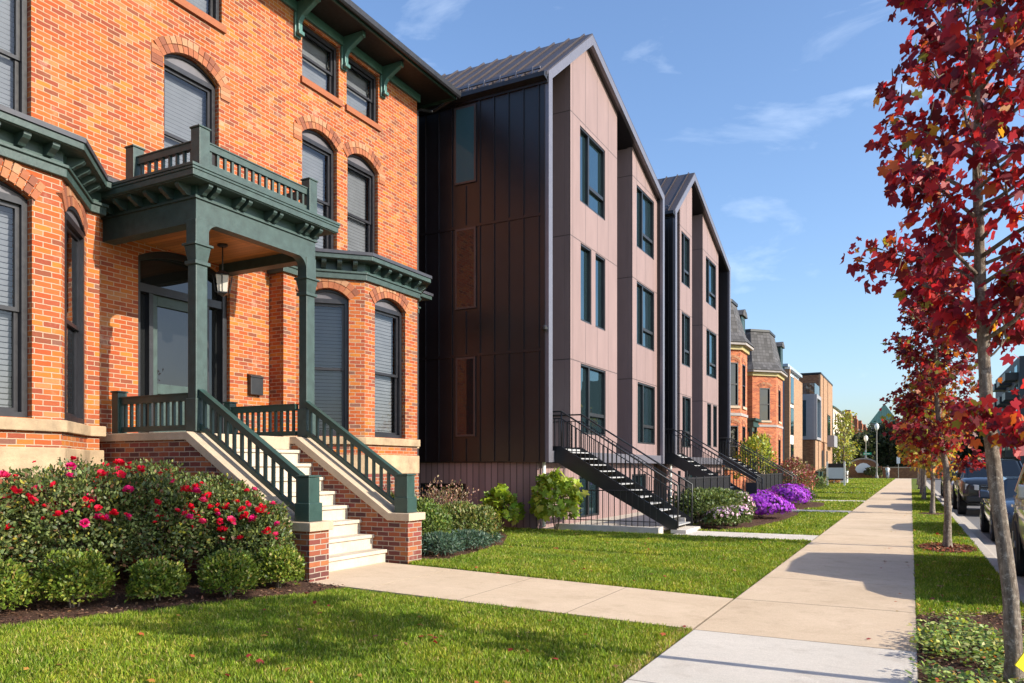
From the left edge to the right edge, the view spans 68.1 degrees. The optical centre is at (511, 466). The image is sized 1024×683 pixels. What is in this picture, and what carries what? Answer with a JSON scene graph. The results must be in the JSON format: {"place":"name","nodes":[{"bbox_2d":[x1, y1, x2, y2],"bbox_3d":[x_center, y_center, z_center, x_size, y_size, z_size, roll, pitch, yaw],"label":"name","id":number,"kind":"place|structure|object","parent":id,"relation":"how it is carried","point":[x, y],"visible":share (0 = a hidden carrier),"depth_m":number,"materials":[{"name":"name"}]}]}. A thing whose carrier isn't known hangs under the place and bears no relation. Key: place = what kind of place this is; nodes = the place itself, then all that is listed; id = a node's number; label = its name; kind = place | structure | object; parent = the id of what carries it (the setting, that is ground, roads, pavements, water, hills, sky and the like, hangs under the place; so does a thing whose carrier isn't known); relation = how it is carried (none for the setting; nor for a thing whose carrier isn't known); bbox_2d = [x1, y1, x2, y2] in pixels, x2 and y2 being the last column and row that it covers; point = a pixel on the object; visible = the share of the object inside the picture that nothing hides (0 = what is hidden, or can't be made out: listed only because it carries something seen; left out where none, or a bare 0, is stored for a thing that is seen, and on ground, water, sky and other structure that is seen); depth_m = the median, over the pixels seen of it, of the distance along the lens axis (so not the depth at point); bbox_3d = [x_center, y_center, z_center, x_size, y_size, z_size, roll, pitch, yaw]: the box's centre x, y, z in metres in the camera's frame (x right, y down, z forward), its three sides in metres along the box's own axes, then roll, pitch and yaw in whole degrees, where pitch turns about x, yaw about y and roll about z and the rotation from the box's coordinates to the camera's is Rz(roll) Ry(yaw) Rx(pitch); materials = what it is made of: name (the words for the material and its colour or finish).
{"place":"outdoors","nodes":[
{"label":"outdoors","id":0,"kind":"place"},
{"bbox_2d":[0,529,809,682],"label":"lawn","id":1,"kind":"structure","parent":0,"point":[664,531],"depth_m":6.58,"materials":[{"name":"plant"}]},
{"bbox_2d":[0,562,345,626],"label":"mulch bed","id":2,"kind":"object","parent":1,"relation":"on","point":[87,606],"visible":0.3,"depth_m":8.48,"materials":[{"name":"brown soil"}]},
{"bbox_2d":[0,558,40,612],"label":"boxwood","id":3,"kind":"object","parent":2,"relation":"on","point":[15,586],"visible":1,"depth_m":7.66,"materials":[{"name":"green plant"}]},
{"bbox_2d":[0,470,67,574],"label":"rose bush","id":4,"kind":"object","parent":2,"relation":"on","point":[6,502],"visible":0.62,"depth_m":8.30,"materials":[{"name":"green plant"}]},
{"bbox_2d":[29,547,119,607],"bbox_3d":[-4.681,1.208,8.128,0.841,0.699,0.882,0,0,28],"label":"boxwood","id":5,"kind":"object","parent":2,"relation":"on","point":[91,569],"visible":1,"depth_m":7.93,"materials":[{"name":"green plant"}]},
{"bbox_2d":[0,454,169,587],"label":"rose bush","id":6,"kind":"object","parent":2,"relation":"on","point":[63,488],"visible":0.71,"depth_m":8.67,"materials":[{"name":"green plant"}]},
{"bbox_2d":[62,458,229,568],"bbox_3d":[-4.506,0.717,9.509,1.876,1.681,1.841,0,0,28],"label":"rose bush","id":7,"kind":"object","parent":2,"relation":"on","point":[170,490],"visible":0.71,"depth_m":9.14,"materials":[{"name":"green plant"}]},
{"bbox_2d":[123,554,194,602],"bbox_3d":[-3.957,1.262,8.445,0.714,0.588,0.687,0,0,28],"label":"boxwood","id":8,"kind":"object","parent":2,"relation":"on","point":[160,574],"visible":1,"depth_m":8.25,"materials":[{"name":"green plant"}]},
{"bbox_2d":[154,471,264,566],"bbox_3d":[-3.856,0.797,9.989,1.498,1.519,1.476,0,0,28],"label":"rose bush","id":9,"kind":"object","parent":2,"relation":"on","point":[225,495],"visible":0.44,"depth_m":9.63,"materials":[{"name":"green plant"}]},
{"bbox_2d":[195,549,261,597],"bbox_3d":[-3.279,1.249,8.766,0.748,0.616,0.740,0,0,7],"label":"boxwood","id":10,"kind":"object","parent":2,"relation":"on","point":[226,570],"visible":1,"depth_m":8.60,"materials":[{"name":"green plant"}]},
{"bbox_2d":[206,494,296,561],"bbox_3d":[-3.349,0.952,9.813,1.126,1.210,1.133,0,0,-14],"label":"rose bush","id":11,"kind":"object","parent":2,"relation":"on","point":[268,518],"visible":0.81,"depth_m":9.49,"materials":[{"name":"green plant"}]},
{"bbox_2d":[252,544,306,587],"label":"boxwood","id":12,"kind":"object","parent":2,"relation":"on","point":[277,559],"visible":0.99,"depth_m":9.25,"materials":[{"name":"green plant"}]},
{"bbox_2d":[0,0,460,582],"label":"brick house","id":13,"kind":"structure","parent":1,"relation":"on","point":[154,154],"depth_m":12.80,"materials":[{"name":"brick"}]},
{"bbox_2d":[0,0,26,113],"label":"window","id":14,"kind":"structure","parent":13,"relation":"in","point":[13,68],"depth_m":11.18,"materials":[{"name":"paint"}]},
{"bbox_2d":[0,180,27,417],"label":"window","id":15,"kind":"structure","parent":13,"relation":"in","point":[13,320],"depth_m":9.87,"materials":[{"name":"glass"}]},
{"bbox_2d":[64,206,84,423],"bbox_3d":[-6.337,-2.169,10.858,0.155,3.058,1.080,0,0,-17],"label":"window","id":16,"kind":"structure","parent":13,"relation":"in","point":[73,226],"depth_m":11.26,"materials":[{"name":"paint"}]},
{"bbox_2d":[153,295,187,431],"bbox_3d":[-6.035,-1.780,13.664,0.070,2.440,1.100,0,0,28],"label":"front door","id":17,"kind":"structure","parent":13,"relation":"in","point":[170,316],"depth_m":13.53,"materials":[{"name":"grey paint"}]},
{"bbox_2d":[164,54,214,167],"bbox_3d":[-6.078,-6.049,13.867,0.485,2.698,1.180,0,0,28],"label":"window","id":18,"kind":"structure","parent":13,"relation":"in","point":[185,83],"depth_m":13.85,"materials":[{"name":"paint"}]},
{"bbox_2d":[171,0,226,33],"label":"window","id":19,"kind":"structure","parent":13,"relation":"in","point":[199,8],"depth_m":14.11,"materials":[{"name":"paint"}]},
{"bbox_2d":[212,243,232,296],"bbox_3d":[-4.941,-3.354,12.941,0.306,0.888,0.306,0,0,-40],"label":"hanging lantern","id":20,"kind":"object","parent":13,"relation":"hanging from","point":[222,277],"visible":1,"depth_m":12.87,"materials":[{"name":"black metal"}]},
{"bbox_2d":[302,130,333,248],"bbox_3d":[-4.520,-6.064,16.827,0.485,2.628,1.110,0,0,28],"label":"window","id":21,"kind":"structure","parent":13,"relation":"in","point":[314,146],"depth_m":17.07,"materials":[{"name":"paint"}]},
{"bbox_2d":[300,24,342,106],"bbox_3d":[-4.424,-8.855,16.811,0.610,1.330,1.290,0,0,28],"label":"window","id":22,"kind":"structure","parent":13,"relation":"in","point":[315,72],"depth_m":16.90,"materials":[{"name":"paint"}]},
{"bbox_2d":[315,289,347,435],"bbox_3d":[-3.902,-2.169,16.001,0.840,3.058,0.485,0,0,-17],"label":"window","id":23,"kind":"structure","parent":13,"relation":"in","point":[331,306],"depth_m":15.94,"materials":[{"name":"glass"}]},
{"bbox_2d":[347,154,374,252],"bbox_3d":[-3.830,-6.064,18.137,0.485,2.628,1.130,0,0,28],"label":"window","id":24,"kind":"structure","parent":13,"relation":"in","point":[358,168],"depth_m":18.28,"materials":[{"name":"paint"}]},
{"bbox_2d":[345,57,381,131],"bbox_3d":[-3.753,-8.855,18.085,0.610,1.330,1.290,0,0,28],"label":"window","id":25,"kind":"structure","parent":13,"relation":"in","point":[357,87],"depth_m":18.20,"materials":[{"name":"paint"}]},
{"bbox_2d":[375,299,401,438],"bbox_3d":[-2.974,-2.169,16.844,0.485,3.058,1.100,0,0,28],"label":"window","id":26,"kind":"structure","parent":13,"relation":"in","point":[386,310],"depth_m":17.05,"materials":[{"name":"glass"}]},
{"bbox_2d":[23,587,685,682],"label":"fallen leaves","id":27,"kind":"object","parent":1,"relation":"on","point":[259,659],"visible":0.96,"depth_m":6.66,"materials":[{"name":"brown plant"}]},
{"bbox_2d":[422,528,507,559],"bbox_3d":[-1.725,1.544,16.230,4.665,0.124,6.722,0,0,28],"label":"mulch bed","id":28,"kind":"object","parent":1,"relation":"on","point":[465,551],"visible":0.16,"depth_m":13.33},
{"bbox_2d":[417,497,457,536],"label":"leafy shrub","id":29,"kind":"object","parent":28,"relation":"on","point":[439,521],"visible":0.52,"depth_m":13.43,"materials":[{"name":"green plant"}]},
{"bbox_2d":[422,530,467,555],"bbox_3d":[-1.245,1.315,12.965,0.990,0.489,0.981,0,0,28],"label":"juniper","id":30,"kind":"object","parent":28,"relation":"on","point":[434,541],"visible":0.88,"depth_m":12.76,"materials":[{"name":"green plant"}]},
{"bbox_2d":[429,500,503,539],"bbox_3d":[-0.947,1.111,14.831,1.568,0.924,1.640,0,0,28],"label":"leafy shrub","id":31,"kind":"object","parent":28,"relation":"on","point":[475,517],"visible":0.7,"depth_m":14.50,"materials":[{"name":"green plant"}]},
{"bbox_2d":[444,528,494,548],"bbox_3d":[-0.888,1.332,13.895,1.203,0.457,1.142,0,0,28],"label":"juniper","id":32,"kind":"object","parent":28,"relation":"on","point":[477,537],"visible":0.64,"depth_m":13.71,"materials":[{"name":"green plant"}]},
{"bbox_2d":[478,483,525,529],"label":"broadleaf shrub","id":33,"kind":"object","parent":28,"relation":"on","point":[499,496],"visible":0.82,"depth_m":18.87,"materials":[{"name":"green plant"}]},
{"bbox_2d":[419,33,664,528],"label":"townhouse","id":34,"kind":"structure","parent":1,"relation":"on","point":[541,229],"depth_m":20.85,"materials":[{"name":"metal"}]},
{"bbox_2d":[420,483,465,504],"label":"flowering shrub","id":35,"kind":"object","parent":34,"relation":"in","point":[422,485],"depth_m":21.02,"materials":[{"name":"green plant"}]},
{"bbox_2d":[454,103,475,185],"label":"window","id":36,"kind":"structure","parent":34,"relation":"in","point":[465,116],"depth_m":20.35,"materials":[{"name":"teal glass"}]},
{"bbox_2d":[455,226,475,309],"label":"window","id":37,"kind":"structure","parent":34,"relation":"in","point":[465,238],"depth_m":20.35,"materials":[{"name":"brown glass"}]},
{"bbox_2d":[456,356,475,436],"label":"window","id":38,"kind":"structure","parent":34,"relation":"in","point":[465,366],"depth_m":20.35,"materials":[{"name":"brown glass"}]},
{"bbox_2d":[581,244,590,324],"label":"window","id":39,"kind":"structure","parent":34,"relation":"in","point":[585,252],"depth_m":22.32,"materials":[{"name":"glass"}]},
{"bbox_2d":[579,476,598,517],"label":"window","id":40,"kind":"structure","parent":34,"relation":"in","point":[587,485],"depth_m":22.79,"materials":[{"name":"glass"}]},
{"bbox_2d":[580,126,603,219],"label":"window","id":41,"kind":"structure","parent":34,"relation":"in","point":[591,154],"depth_m":22.74,"materials":[{"name":"blue glass"}]},
{"bbox_2d":[581,364,604,435],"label":"window","id":42,"kind":"structure","parent":34,"relation":"in","point":[592,379],"depth_m":22.81,"materials":[{"name":"glass"}]},
{"bbox_2d":[596,254,604,330],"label":"window","id":43,"kind":"structure","parent":34,"relation":"in","point":[600,262],"depth_m":23.39,"materials":[{"name":"glass"}]},
{"bbox_2d":[637,186,652,258],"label":"window","id":44,"kind":"structure","parent":34,"relation":"in","point":[644,203],"depth_m":27.26,"materials":[{"name":"blue glass"}]},
{"bbox_2d":[637,282,653,350],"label":"window","id":45,"kind":"structure","parent":34,"relation":"in","point":[645,297],"depth_m":27.33,"materials":[{"name":"glass"}]},
{"bbox_2d":[638,382,653,444],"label":"window","id":46,"kind":"structure","parent":34,"relation":"in","point":[645,392],"depth_m":27.36,"materials":[{"name":"teal glass"}]},
{"bbox_2d":[528,467,589,530],"bbox_3d":[1.139,0.814,18.916,1.659,1.637,1.493,0,0,28],"label":"broadleaf shrub","id":47,"kind":"object","parent":1,"relation":"on","point":[558,483],"visible":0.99,"depth_m":18.66,"materials":[{"name":"green plant"}]},
{"bbox_2d":[555,523,662,533],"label":"concrete curb","id":48,"kind":"structure","parent":1,"relation":"on","point":[618,528],"depth_m":18.57,"materials":[{"name":"grey concrete"}]},
{"bbox_2d":[557,489,655,526],"bbox_3d":[2.296,1.003,18.737,2.608,0.874,0.032,0,0,28],"label":"guard rail","id":49,"kind":"object","parent":48,"relation":"on","point":[608,520],"visible":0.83,"depth_m":18.61,"materials":[{"name":"black metal"}]},
{"bbox_2d":[602,627,692,682],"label":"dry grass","id":50,"kind":"structure","parent":1,"relation":"on","point":[647,661],"depth_m":6.21,"materials":[{"name":"green plant"}]},
{"bbox_2d":[300,562,732,629],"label":"front path","id":51,"kind":"structure","parent":0,"point":[669,609],"depth_m":9.38,"materials":[{"name":"beige concrete"}]},
{"bbox_2d":[408,545,778,598],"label":"grass","id":52,"kind":"structure","parent":0,"point":[502,559],"depth_m":11.62,"materials":[{"name":"green plant"}]},
{"bbox_2d":[544,512,700,530],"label":"area paving","id":53,"kind":"structure","parent":0,"point":[625,517],"depth_m":22.20,"materials":[{"name":"concrete"}]},
{"bbox_2d":[501,526,810,564],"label":"grass","id":54,"kind":"structure","parent":0,"point":[771,550],"depth_m":15.43,"materials":[{"name":"green plant"}]},
{"bbox_2d":[351,0,1023,427],"label":"sky","id":55,"kind":"structure","parent":0,"point":[768,103],"materials":[{"name":"blue"}]},
{"bbox_2d":[624,630,917,682],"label":"pale sidewalk","id":56,"kind":"structure","parent":0,"point":[697,656],"depth_m":6.19,"materials":[{"name":"concrete"}]},
{"bbox_2d":[685,492,862,540],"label":"entrance walk","id":57,"kind":"structure","parent":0,"point":[761,535],"depth_m":17.92,"materials":[{"name":"concrete"}]},
{"bbox_2d":[546,411,700,533],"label":"steel staircase","id":58,"kind":"structure","parent":57,"relation":"on","point":[583,462],"depth_m":19.39,"materials":[{"name":"metal"}]},
{"bbox_2d":[665,429,762,491],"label":"steel staircase","id":59,"kind":"structure","parent":57,"relation":"on","point":[681,460],"depth_m":28.84,"materials":[{"name":"metal"}]},
{"bbox_2d":[710,437,795,483],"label":"steel staircase","id":60,"kind":"structure","parent":57,"relation":"on","point":[741,463],"depth_m":37.14,"materials":[{"name":"metal"}]},
{"bbox_2d":[692,478,891,529],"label":"lawn","id":61,"kind":"structure","parent":0,"point":[803,523],"depth_m":28.09,"materials":[{"name":"plant"}]},
{"bbox_2d":[654,172,730,504],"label":"townhouse","id":62,"kind":"structure","parent":61,"relation":"on","point":[697,336],"depth_m":34.40,"materials":[{"name":"metal"}]},
{"bbox_2d":[681,231,688,287],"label":"window","id":63,"kind":"structure","parent":62,"relation":"in","point":[684,239],"depth_m":32.07,"materials":[{"name":"blue glass"}]},
{"bbox_2d":[682,312,689,367],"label":"window","id":64,"kind":"structure","parent":62,"relation":"in","point":[685,318],"depth_m":32.21,"materials":[{"name":"glass"}]},
{"bbox_2d":[706,257,715,309],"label":"window","id":65,"kind":"structure","parent":62,"relation":"in","point":[710,267],"depth_m":36.23,"materials":[{"name":"glass"}]},
{"bbox_2d":[706,328,715,378],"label":"window","id":66,"kind":"structure","parent":62,"relation":"in","point":[710,336],"depth_m":36.23,"materials":[{"name":"glass"}]},
{"bbox_2d":[687,475,729,523],"bbox_3d":[6.028,0.930,23.045,0.070,1.340,5.470,0,0,28],"label":"screen fence","id":67,"kind":"object","parent":61,"relation":"on","point":[716,481],"visible":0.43,"depth_m":22.68,"materials":[{"name":"black metal"}]},
{"bbox_2d":[693,511,798,529],"bbox_3d":[7.304,1.584,23.141,2.060,0.054,9.494,0,0,28],"label":"mulch bed","id":68,"kind":"object","parent":61,"relation":"on","point":[769,518],"visible":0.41,"depth_m":21.80,"materials":[{"name":"brown soil"}]},
{"bbox_2d":[667,487,734,525],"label":"leafy shrub","id":69,"kind":"object","parent":68,"relation":"on","point":[704,500],"visible":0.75,"depth_m":19.83,"materials":[{"name":"green plant"}]},
{"bbox_2d":[702,505,743,528],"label":"flowering shrub","id":70,"kind":"object","parent":68,"relation":"on","point":[716,514],"visible":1,"depth_m":19.24,"materials":[{"name":"white plant"}]},
{"bbox_2d":[750,493,795,517],"bbox_3d":[7.698,1.217,23.340,1.966,0.834,1.944,0,0,28],"label":"flower mound","id":71,"kind":"object","parent":68,"relation":"on","point":[773,503],"visible":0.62,"depth_m":22.66,"materials":[{"name":"purple plant"}]},
{"bbox_2d":[731,431,777,482],"bbox_3d":[12.928,-0.142,40.165,2.357,3.548,2.443,0,0,-40],"label":"tree","id":72,"kind":"object","parent":61,"relation":"on","point":[751,444],"visible":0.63,"depth_m":39.79,"materials":[{"name":"green plant"}]},
{"bbox_2d":[724,299,793,490],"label":"victorian house","id":73,"kind":"structure","parent":61,"relation":"on","point":[742,346],"depth_m":42.20,"materials":[{"name":"brown brick"}]},
{"bbox_2d":[731,355,740,407],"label":"window","id":74,"kind":"structure","parent":73,"relation":"in","point":[734,365],"depth_m":42.09,"materials":[{"name":"glass"}]},
{"bbox_2d":[745,329,787,473],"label":"victorian house","id":75,"kind":"structure","parent":61,"relation":"on","point":[767,374],"depth_m":53.92,"materials":[{"name":"brown brick"}]},
{"bbox_2d":[758,382,771,422],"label":"window","id":76,"kind":"structure","parent":75,"relation":"in","point":[764,392],"depth_m":53.83,"materials":[{"name":"glass"}]},
{"bbox_2d":[697,510,848,534],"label":"grass","id":77,"kind":"structure","parent":61,"relation":"on","point":[818,522],"depth_m":20.34,"materials":[{"name":"green plant"}]},
{"bbox_2d":[783,363,801,474],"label":"panelled house","id":78,"kind":"structure","parent":61,"relation":"on","point":[792,414],"depth_m":66.54,"materials":[{"name":"beige brick"}]},
{"bbox_2d":[769,455,818,487],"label":"red shrub","id":79,"kind":"object","parent":61,"relation":"on","point":[797,463],"visible":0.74,"depth_m":41.65,"materials":[{"name":"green plant"}]},
{"bbox_2d":[791,501,823,509],"bbox_3d":[12.024,1.584,31.898,2.240,0.053,7.146,0,0,28],"label":"mulch bed","id":80,"kind":"object","parent":61,"relation":"on","point":[801,506],"visible":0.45,"depth_m":31.51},
{"bbox_2d":[765,485,813,503],"bbox_3d":[10.791,1.162,29.735,1.955,0.948,2.055,0,0,28],"label":"flower mound","id":81,"kind":"object","parent":80,"relation":"on","point":[797,493],"visible":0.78,"depth_m":29.00,"materials":[{"name":"purple plant"}]},
{"bbox_2d":[799,372,836,470],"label":"brown brick building","id":82,"kind":"structure","parent":61,"relation":"on","point":[819,441],"depth_m":79.89,"materials":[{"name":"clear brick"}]},
{"bbox_2d":[797,492,874,510],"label":"grass","id":83,"kind":"structure","parent":61,"relation":"on","point":[838,505],"depth_m":35.15,"materials":[{"name":"green plant"}]},
{"bbox_2d":[832,410,860,465],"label":"street tree","id":84,"kind":"object","parent":61,"relation":"on","point":[843,431],"visible":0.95,"depth_m":91.67,"materials":[{"name":"green plant"}]},
{"bbox_2d":[813,478,894,493],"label":"grass","id":85,"kind":"structure","parent":61,"relation":"on","point":[865,485],"depth_m":60.73,"materials":[{"name":"green plant"}]},
{"bbox_2d":[846,458,881,477],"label":"monument sign","id":86,"kind":"object","parent":61,"relation":"on","point":[858,469],"visible":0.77,"depth_m":111.82,"materials":[{"name":"brown brick"}]},
{"bbox_2d":[694,478,916,651],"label":"sidewalk","id":87,"kind":"structure","parent":0,"point":[840,566],"depth_m":9.87,"materials":[{"name":"beige concrete"}]},
{"bbox_2d":[912,489,943,512],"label":"grass","id":88,"kind":"structure","parent":0,"point":[919,505],"depth_m":32.52,"materials":[{"name":"green plant"}]},
{"bbox_2d":[911,479,1000,678],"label":"verge","id":89,"kind":"structure","parent":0,"point":[914,485],"depth_m":12.71,"materials":[{"name":"plant"}]},
{"bbox_2d":[880,362,976,512],"bbox_3d":[14.157,-0.974,25.708,2.758,5.253,2.721,0,0,7],"label":"autumn tree","id":90,"kind":"object","parent":89,"relation":"on","point":[931,467],"visible":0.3,"depth_m":25.67,"materials":[{"name":"red plant"}]},
{"bbox_2d":[839,0,1023,682],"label":"autumn tree","id":91,"kind":"object","parent":89,"relation":"on","point":[959,83],"visible":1,"depth_m":5.33,"materials":[{"name":"red plant"}]},
{"bbox_2d":[879,244,1002,546],"bbox_3d":[8.441,-1.424,14.929,2.200,6.152,2.023,0,0,28],"label":"autumn tree","id":92,"kind":"object","parent":89,"relation":"on","point":[940,375],"visible":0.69,"depth_m":14.84,"materials":[{"name":"red plant"}]},
{"bbox_2d":[911,511,981,552],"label":"grass","id":93,"kind":"structure","parent":89,"relation":"on","point":[925,533],"depth_m":18.55,"materials":[{"name":"green plant"}]},
{"bbox_2d":[915,610,1023,682],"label":"mulch bed","id":94,"kind":"object","parent":89,"relation":"on","point":[954,664],"visible":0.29,"depth_m":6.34,"materials":[{"name":"brown soil"}]},
{"bbox_2d":[905,607,1023,682],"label":"ground cover","id":95,"kind":"object","parent":94,"relation":"on","point":[951,643],"visible":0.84,"depth_m":6.31,"materials":[{"name":"green plant"}]},
{"bbox_2d":[912,548,1023,616],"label":"grass","id":96,"kind":"structure","parent":0,"point":[954,590],"depth_m":10.26,"materials":[{"name":"green plant"}]},
{"bbox_2d":[926,479,1010,543],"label":"road","id":97,"kind":"structure","parent":0,"point":[972,515],"depth_m":28.90,"materials":[{"name":"grey asphalt"}]},
{"bbox_2d":[926,483,1023,604],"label":"kerb","id":98,"kind":"structure","parent":97,"relation":"on","point":[989,555],"depth_m":15.02,"materials":[{"name":"concrete"}]},
{"bbox_2d":[926,481,1023,585],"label":"gutter pan","id":99,"kind":"object","parent":97,"relation":"on","point":[989,544],"depth_m":19.44,"materials":[{"name":"concrete"}]},
{"bbox_2d":[952,459,1022,514],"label":"pickup truck","id":100,"kind":"object","parent":97,"relation":"on","point":[967,486],"visible":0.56,"depth_m":27.47,"materials":[{"name":"black paint"}]},
{"bbox_2d":[979,476,1018,540],"bbox_3d":[12.794,0.978,18.509,2.469,1.510,4.825,0,0,28],"label":"hatchback","id":101,"kind":"object","parent":97,"relation":"on","point":[986,518],"visible":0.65,"depth_m":18.31,"materials":[{"name":"black paint"}]},
{"bbox_2d":[1011,465,1023,575],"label":"suv","id":102,"kind":"object","parent":97,"relation":"on","point":[1017,533],"visible":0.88,"depth_m":11.82,"materials":[{"name":"black paint"}]},
{"label":"far verge","id":103,"kind":"structure","parent":0,"visible":0},
{"bbox_2d":[992,356,1023,464],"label":"apartment block","id":104,"kind":"structure","parent":103,"relation":"on","point":[1012,376],"depth_m":119.02,"materials":[{"name":"black metal"}]},
{"label":"terrain","id":105,"kind":"structure","parent":0,"visible":0},
{"bbox_2d":[846,428,883,465],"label":"background tree","id":106,"kind":"object","parent":105,"relation":"on","point":[861,443],"visible":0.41,"depth_m":123.91,"materials":[{"name":"green plant"}]},
{"bbox_2d":[863,415,910,470],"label":"background tree","id":107,"kind":"object","parent":105,"relation":"on","point":[887,448],"visible":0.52,"depth_m":125.45,"materials":[{"name":"green plant"}]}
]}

